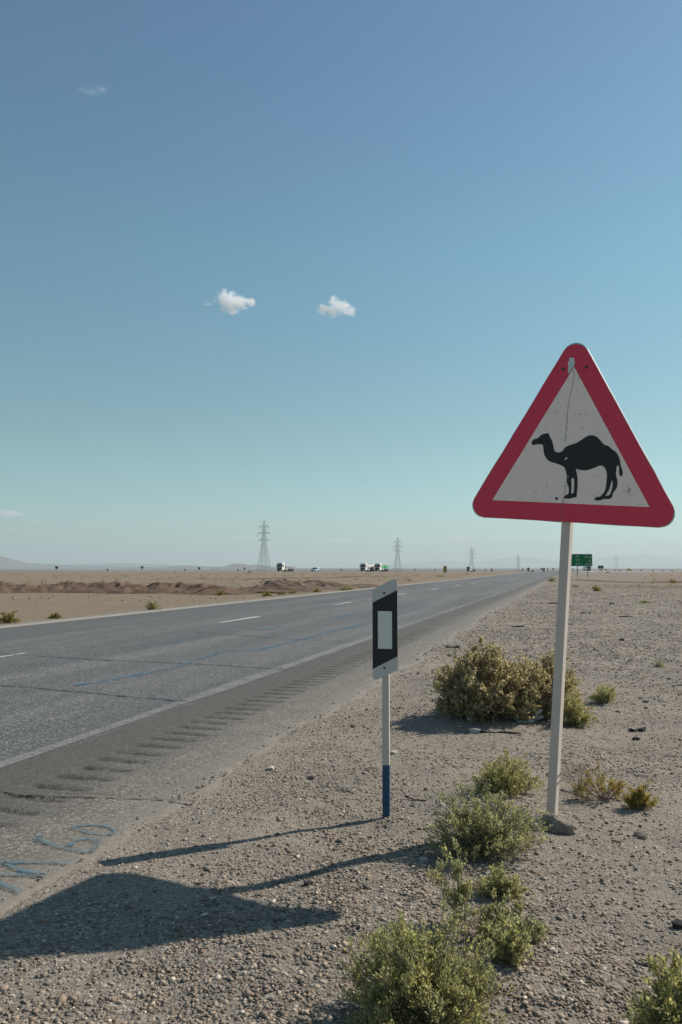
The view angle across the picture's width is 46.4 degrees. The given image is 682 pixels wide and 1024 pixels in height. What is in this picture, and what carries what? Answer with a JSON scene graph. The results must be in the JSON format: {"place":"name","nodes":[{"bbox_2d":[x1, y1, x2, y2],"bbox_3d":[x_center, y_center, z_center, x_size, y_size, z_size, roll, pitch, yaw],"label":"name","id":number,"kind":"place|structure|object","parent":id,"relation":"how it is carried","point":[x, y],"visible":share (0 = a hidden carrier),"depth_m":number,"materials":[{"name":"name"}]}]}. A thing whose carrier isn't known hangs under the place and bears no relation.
{"place":"outdoors","nodes":[
{"label":"outdoors","id":0,"kind":"place"},
{"bbox_2d":[0,556,150,567],"bbox_3d":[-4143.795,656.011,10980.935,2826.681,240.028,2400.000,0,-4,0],"label":"hill","id":1,"kind":"structure","parent":0,"point":[5,562],"depth_m":10480.48,"materials":[{"name":"grey stone"}]},
{"bbox_2d":[78,563,219,567],"bbox_3d":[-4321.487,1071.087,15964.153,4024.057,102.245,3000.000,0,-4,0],"label":"ridge","id":2,"kind":"structure","parent":0,"point":[135,565],"depth_m":15377.69,"materials":[{"name":"grey stone"}]},
{"bbox_2d":[152,565,217,568],"bbox_3d":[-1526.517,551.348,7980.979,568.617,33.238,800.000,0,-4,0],"label":"hill","id":3,"kind":"structure","parent":0,"point":[185,567],"depth_m":7752.14,"materials":[{"name":"grey stone"}]},
{"bbox_2d":[214,563,276,568],"bbox_3d":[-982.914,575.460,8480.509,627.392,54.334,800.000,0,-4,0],"label":"hill","id":4,"kind":"structure","parent":0,"point":[238,566],"depth_m":8197.49,"materials":[{"name":"grey stone"}]},
{"bbox_2d":[0,568,681,1023],"bbox_3d":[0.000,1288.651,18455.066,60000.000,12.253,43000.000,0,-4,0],"label":"ground","id":5,"kind":"structure","parent":0,"point":[44,608],"depth_m":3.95,"materials":[{"name":"grey gravel"}]},
{"bbox_2d":[0,610,19,622],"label":"roadside tuft","id":6,"kind":"object","parent":5,"relation":"on","point":[8,618],"visible":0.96,"depth_m":18.57,"materials":[{"name":"green plant"}]},
{"bbox_2d":[48,612,62,618],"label":"roadside tuft","id":7,"kind":"object","parent":5,"relation":"on","point":[53,616],"visible":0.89,"depth_m":20.16,"materials":[{"name":"green plant"}]},
{"bbox_2d":[0,580,260,594],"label":"soil bank","id":8,"kind":"structure","parent":5,"relation":"on","point":[119,587],"depth_m":41.96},
{"bbox_2d":[145,601,160,609],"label":"roadside tuft","id":9,"kind":"object","parent":5,"relation":"on","point":[152,605],"visible":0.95,"depth_m":24.30,"materials":[{"name":"green plant"}]},
{"bbox_2d":[172,590,187,593],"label":"soil heap","id":10,"kind":"object","parent":5,"relation":"on","point":[178,591],"visible":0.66,"depth_m":40.20,"materials":[{"name":"beige soil"}]},
{"bbox_2d":[212,589,227,594],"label":"roadside tuft","id":11,"kind":"object","parent":5,"relation":"on","point":[221,593],"visible":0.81,"depth_m":39.05,"materials":[{"name":"green plant"}]},
{"bbox_2d":[256,521,270,571],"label":"power pylon","id":12,"kind":"object","parent":5,"relation":"on","point":[262,533],"visible":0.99,"depth_m":557.02,"materials":[{"name":"metal"}]},
{"bbox_2d":[2,522,514,562],"bbox_3d":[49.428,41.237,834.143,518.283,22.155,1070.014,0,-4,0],"label":"power lines","id":13,"kind":"object","parent":12,"relation":"hanging from","point":[219,539],"visible":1,"depth_m":497.14,"materials":[{"name":"grey metal"}]},
{"bbox_2d":[261,590,272,595],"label":"roadside tuft","id":14,"kind":"object","parent":5,"relation":"on","point":[268,593],"visible":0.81,"depth_m":37.19,"materials":[{"name":"green plant"}]},
{"bbox_2d":[267,765,273,770],"bbox_3d":[-0.453,1.652,5.124,0.045,0.034,0.063,0,-4,3],"label":"stone","id":15,"kind":"object","parent":5,"relation":"on","point":[270,767],"visible":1,"depth_m":5.10,"materials":[{"name":"white stone"}]},
{"bbox_2d":[276,562,294,571],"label":"flatbed truck","id":16,"kind":"object","parent":5,"relation":"on","point":[280,566],"visible":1,"depth_m":354.72,"materials":[{"name":"white paint"}]},
{"bbox_2d":[199,575,414,578],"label":"soil ridge","id":17,"kind":"structure","parent":5,"relation":"on","point":[313,577],"depth_m":100.46,"materials":[{"name":"brown soil"}]},
{"bbox_2d":[303,880,311,885],"bbox_3d":[-0.137,1.531,3.279,0.037,0.023,0.028,4,-5,-43],"label":"stone","id":18,"kind":"object","parent":5,"relation":"on","point":[307,883],"visible":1,"depth_m":3.27,"materials":[{"name":"grey stone"}]},
{"bbox_2d":[238,579,380,592],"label":"soil heap","id":19,"kind":"object","parent":5,"relation":"on","point":[286,585],"visible":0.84,"depth_m":44.33,"materials":[{"name":"soil"}]},
{"bbox_2d":[311,567,319,571],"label":"pickup","id":20,"kind":"object","parent":5,"relation":"on","point":[315,569],"visible":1,"depth_m":368.41,"materials":[{"name":"blue paint"}]},
{"bbox_2d":[0,643,681,1023],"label":"pebbles","id":21,"kind":"object","parent":5,"relation":"on","point":[62,999],"visible":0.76,"depth_m":2.93,"materials":[{"name":"stone"}]},
{"bbox_2d":[7,573,674,601],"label":"stone rubble","id":22,"kind":"object","parent":5,"relation":"on","point":[218,595],"visible":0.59,"depth_m":36.18,"materials":[{"name":"beige stone"}]},
{"bbox_2d":[9,572,681,587],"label":"plain scrub","id":23,"kind":"object","parent":5,"relation":"on","point":[288,579],"visible":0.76,"depth_m":83.10,"materials":[{"name":"green plant"}]},
{"bbox_2d":[339,585,353,589],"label":"roadside tuft","id":24,"kind":"object","parent":5,"relation":"on","point":[349,587],"visible":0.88,"depth_m":44.93,"materials":[{"name":"green plant"}]},
{"bbox_2d":[360,563,374,571],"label":"tanker truck","id":25,"kind":"object","parent":5,"relation":"on","point":[365,567],"visible":1,"depth_m":377.88,"materials":[{"name":"white paint"}]},
{"bbox_2d":[374,563,388,571],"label":"tipper truck","id":26,"kind":"object","parent":5,"relation":"on","point":[379,567],"visible":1,"depth_m":384.30,"materials":[{"name":"white paint"}]},
{"bbox_2d":[372,579,397,817],"bbox_3d":[0.236,1.063,4.191,0.134,1.419,0.046,-1,-4,12],"label":"delineator post","id":27,"kind":"object","parent":5,"relation":"on","point":[385,625],"visible":0.9,"depth_m":4.20,"materials":[{"name":"paint"}]},
{"bbox_2d":[390,750,397,753],"bbox_3d":[0.367,1.681,5.555,0.065,0.034,0.049,2,-4,-25],"label":"stone","id":28,"kind":"object","parent":5,"relation":"on","point":[393,751],"visible":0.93,"depth_m":5.54,"materials":[{"name":"white stone"}]},
{"bbox_2d":[393,537,401,571],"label":"power pylon","id":29,"kind":"object","parent":5,"relation":"on","point":[397,554],"visible":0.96,"depth_m":811.26,"materials":[{"name":"metal"}]},
{"bbox_2d":[418,857,428,861],"bbox_3d":[0.370,1.558,3.562,0.048,0.026,0.036,0,-4,6],"label":"stone","id":30,"kind":"object","parent":5,"relation":"on","point":[423,859],"visible":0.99,"depth_m":3.55,"materials":[{"name":"grey stone"}]},
{"bbox_2d":[333,893,516,1023],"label":"desert shrub","id":31,"kind":"object","parent":5,"relation":"on","point":[415,980],"visible":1,"depth_m":2.18,"materials":[{"name":"green plant"}]},
{"bbox_2d":[424,837,474,926],"bbox_3d":[0.400,1.357,2.909,0.186,0.332,0.119,0,-4,0],"label":"desert shrub","id":32,"kind":"object","parent":5,"relation":"on","point":[463,887],"visible":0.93,"depth_m":2.90,"materials":[{"name":"green plant"}]},
{"bbox_2d":[466,566,475,571],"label":"flatbed truck","id":33,"kind":"object","parent":5,"relation":"on","point":[469,568],"visible":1,"depth_m":588.94,"materials":[{"name":"white paint"}]},
{"bbox_2d":[468,728,480,732],"bbox_3d":[1.049,1.721,6.243,0.100,0.053,0.070,-2,-5,31],"label":"stone","id":34,"kind":"object","parent":5,"relation":"on","point":[473,730],"visible":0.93,"depth_m":6.22,"materials":[{"name":"white stone"}]},
{"bbox_2d":[421,779,552,862],"bbox_3d":[0.673,1.407,3.608,0.629,0.345,0.431,0,-4,0],"label":"desert shrub","id":35,"kind":"object","parent":5,"relation":"on","point":[477,833],"visible":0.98,"depth_m":3.59,"materials":[{"name":"green plant"}]},
{"bbox_2d":[429,636,551,723],"bbox_3d":[1.268,1.408,6.789,1.021,0.694,0.922,0,-4,0],"label":"desert shrub","id":36,"kind":"object","parent":5,"relation":"on","point":[495,685],"visible":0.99,"depth_m":6.62,"materials":[{"name":"green plant"}]},
{"bbox_2d":[467,731,520,733],"bbox_3d":[1.189,1.713,6.208,0.424,0.012,0.047,-1,-4,10],"label":"tyre scrap","id":37,"kind":"object","parent":5,"relation":"on","point":[499,732],"visible":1,"depth_m":6.19,"materials":[{"name":"rubber"}]},
{"bbox_2d":[315,584,681,728],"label":"coarse gravel","id":38,"kind":"structure","parent":5,"relation":"on","point":[543,634],"depth_m":14.00,"materials":[{"name":"beige gravel"}]},
{"bbox_2d":[472,860,529,902],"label":"desert shrub","id":39,"kind":"object","parent":5,"relation":"on","point":[497,883],"visible":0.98,"depth_m":3.13,"materials":[{"name":"green plant"}]},
{"bbox_2d":[456,893,550,950],"bbox_3d":[0.560,1.423,2.758,0.330,0.165,0.269,0,-4,0],"label":"desert shrub","id":40,"kind":"object","parent":5,"relation":"on","point":[488,919],"visible":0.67,"depth_m":2.76,"materials":[{"name":"green plant"}]},
{"bbox_2d":[470,748,544,797],"bbox_3d":[0.945,1.498,4.585,0.422,0.269,0.351,2,-4,-27],"label":"desert shrub","id":41,"kind":"object","parent":5,"relation":"on","point":[510,779],"visible":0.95,"depth_m":4.55,"materials":[{"name":"green plant"}]},
{"bbox_2d":[481,914,534,970],"bbox_3d":[0.534,1.397,2.578,0.160,0.161,0.173,0,-4,0],"label":"desert shrub","id":42,"kind":"object","parent":5,"relation":"on","point":[511,947],"visible":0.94,"depth_m":2.55,"materials":[{"name":"green plant"}]},
{"bbox_2d":[512,707,544,722],"bbox_3d":[1.564,1.702,6.636,0.277,0.156,0.133,1,-4,-11],"label":"plastic bag","id":43,"kind":"object","parent":5,"relation":"on","point":[535,719],"visible":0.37,"depth_m":6.61,"materials":[{"name":"white plastic"}]},
{"bbox_2d":[544,577,556,581],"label":"roadside tuft","id":44,"kind":"object","parent":5,"relation":"on","point":[551,579],"visible":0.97,"depth_m":72.14,"materials":[{"name":"green plant"}]},
{"bbox_2d":[516,649,591,719],"bbox_3d":[1.782,1.481,6.910,0.685,0.609,0.731,0,-4,0],"label":"desert shrub","id":45,"kind":"object","parent":5,"relation":"on","point":[570,678],"visible":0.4,"depth_m":6.77,"materials":[{"name":"green plant"}]},
{"bbox_2d":[547,684,597,727],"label":"desert shrub","id":46,"kind":"object","parent":5,"relation":"on","point":[575,716],"visible":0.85,"depth_m":6.50,"materials":[{"name":"green plant"}]},
{"bbox_2d":[472,343,674,834],"bbox_3d":[1.100,0.466,4.036,1.042,2.676,0.250,3,0,33],"label":"camel warning sign","id":47,"kind":"object","parent":5,"relation":"on","point":[572,453],"visible":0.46,"depth_m":4.08,"materials":[{"name":"metal"}]},
{"bbox_2d":[562,760,593,791],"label":"dead sprig","id":48,"kind":"object","parent":5,"relation":"on","point":[578,776],"visible":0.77,"depth_m":4.69,"materials":[{"name":"beige plant"}]},
{"bbox_2d":[571,554,591,576],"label":"direction sign","id":49,"kind":"object","parent":5,"relation":"on","point":[577,560],"visible":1,"depth_m":102.79,"materials":[{"name":"metal"}]},
{"bbox_2d":[592,583,601,590],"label":"roadside tuft","id":50,"kind":"object","parent":5,"relation":"on","point":[596,588],"visible":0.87,"depth_m":43.31,"materials":[{"name":"green plant"}]},
{"bbox_2d":[568,758,626,800],"bbox_3d":[1.449,1.519,4.499,0.324,0.250,0.257,-1,-4,16],"label":"dry shrub","id":51,"kind":"object","parent":5,"relation":"on","point":[618,786],"visible":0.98,"depth_m":4.47,"materials":[{"name":"green plant"}]},
{"bbox_2d":[587,680,616,703],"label":"desert shrub","id":52,"kind":"object","parent":5,"relation":"on","point":[605,694],"visible":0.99,"depth_m":7.62,"materials":[{"name":"green plant"}]},
{"bbox_2d":[570,579,681,582],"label":"soil ridge","id":53,"kind":"structure","parent":5,"relation":"on","point":[624,581],"depth_m":71.76,"materials":[{"name":"brown soil"}]},
{"bbox_2d":[629,727,645,731],"bbox_3d":[2.354,1.720,6.317,0.132,0.032,0.088,0,-4,0],"label":"tyre scrap","id":54,"kind":"object","parent":5,"relation":"on","point":[643,729],"visible":1,"depth_m":6.30,"materials":[{"name":"rubber"}]},
{"bbox_2d":[620,778,659,809],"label":"dry shrub","id":55,"kind":"object","parent":5,"relation":"on","point":[638,799],"visible":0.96,"depth_m":4.26,"materials":[{"name":"green plant"}]},
{"bbox_2d":[633,831,647,839],"bbox_3d":[1.465,1.586,3.893,0.055,0.042,0.072,1,-4,-9],"label":"stone","id":56,"kind":"object","parent":5,"relation":"on","point":[641,835],"visible":0.88,"depth_m":3.88,"materials":[{"name":"stone"}]},
{"bbox_2d":[615,948,681,1023],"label":"desert shrub","id":57,"kind":"object","parent":5,"relation":"on","point":[665,1004],"visible":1,"depth_m":2.16,"materials":[{"name":"green plant"}]},
{"bbox_2d":[653,658,664,666],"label":"desert shrub","id":58,"kind":"object","parent":5,"relation":"on","point":[658,663],"visible":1,"depth_m":10.36,"materials":[{"name":"green plant"}]},
{"bbox_2d":[671,920,681,929],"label":"stone","id":59,"kind":"object","parent":5,"relation":"on","point":[677,924],"visible":1,"depth_m":2.88,"materials":[{"name":"grey stone"}]},
{"bbox_2d":[0,571,681,914],"bbox_3d":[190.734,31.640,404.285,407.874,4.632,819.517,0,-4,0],"label":"road","id":60,"kind":"structure","parent":0,"point":[106,721],"depth_m":8.12,"materials":[{"name":"grey asphalt"}]},
{"bbox_2d":[583,566,590,570],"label":"box truck","id":61,"kind":"object","parent":60,"relation":"on","point":[589,568],"visible":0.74,"depth_m":454.35,"materials":[{"name":"white paint"}]},
{"bbox_2d":[0,0,681,567],"label":"sky","id":62,"kind":"structure","parent":0,"point":[309,270],"materials":[{"name":"blue"}]},
{"bbox_2d":[388,554,681,567],"bbox_3d":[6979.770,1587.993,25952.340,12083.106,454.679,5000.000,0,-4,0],"label":"mountains","id":63,"kind":"structure","parent":0,"point":[643,561],"depth_m":24368.26,"materials":[{"name":"grey stone"}]}
]}

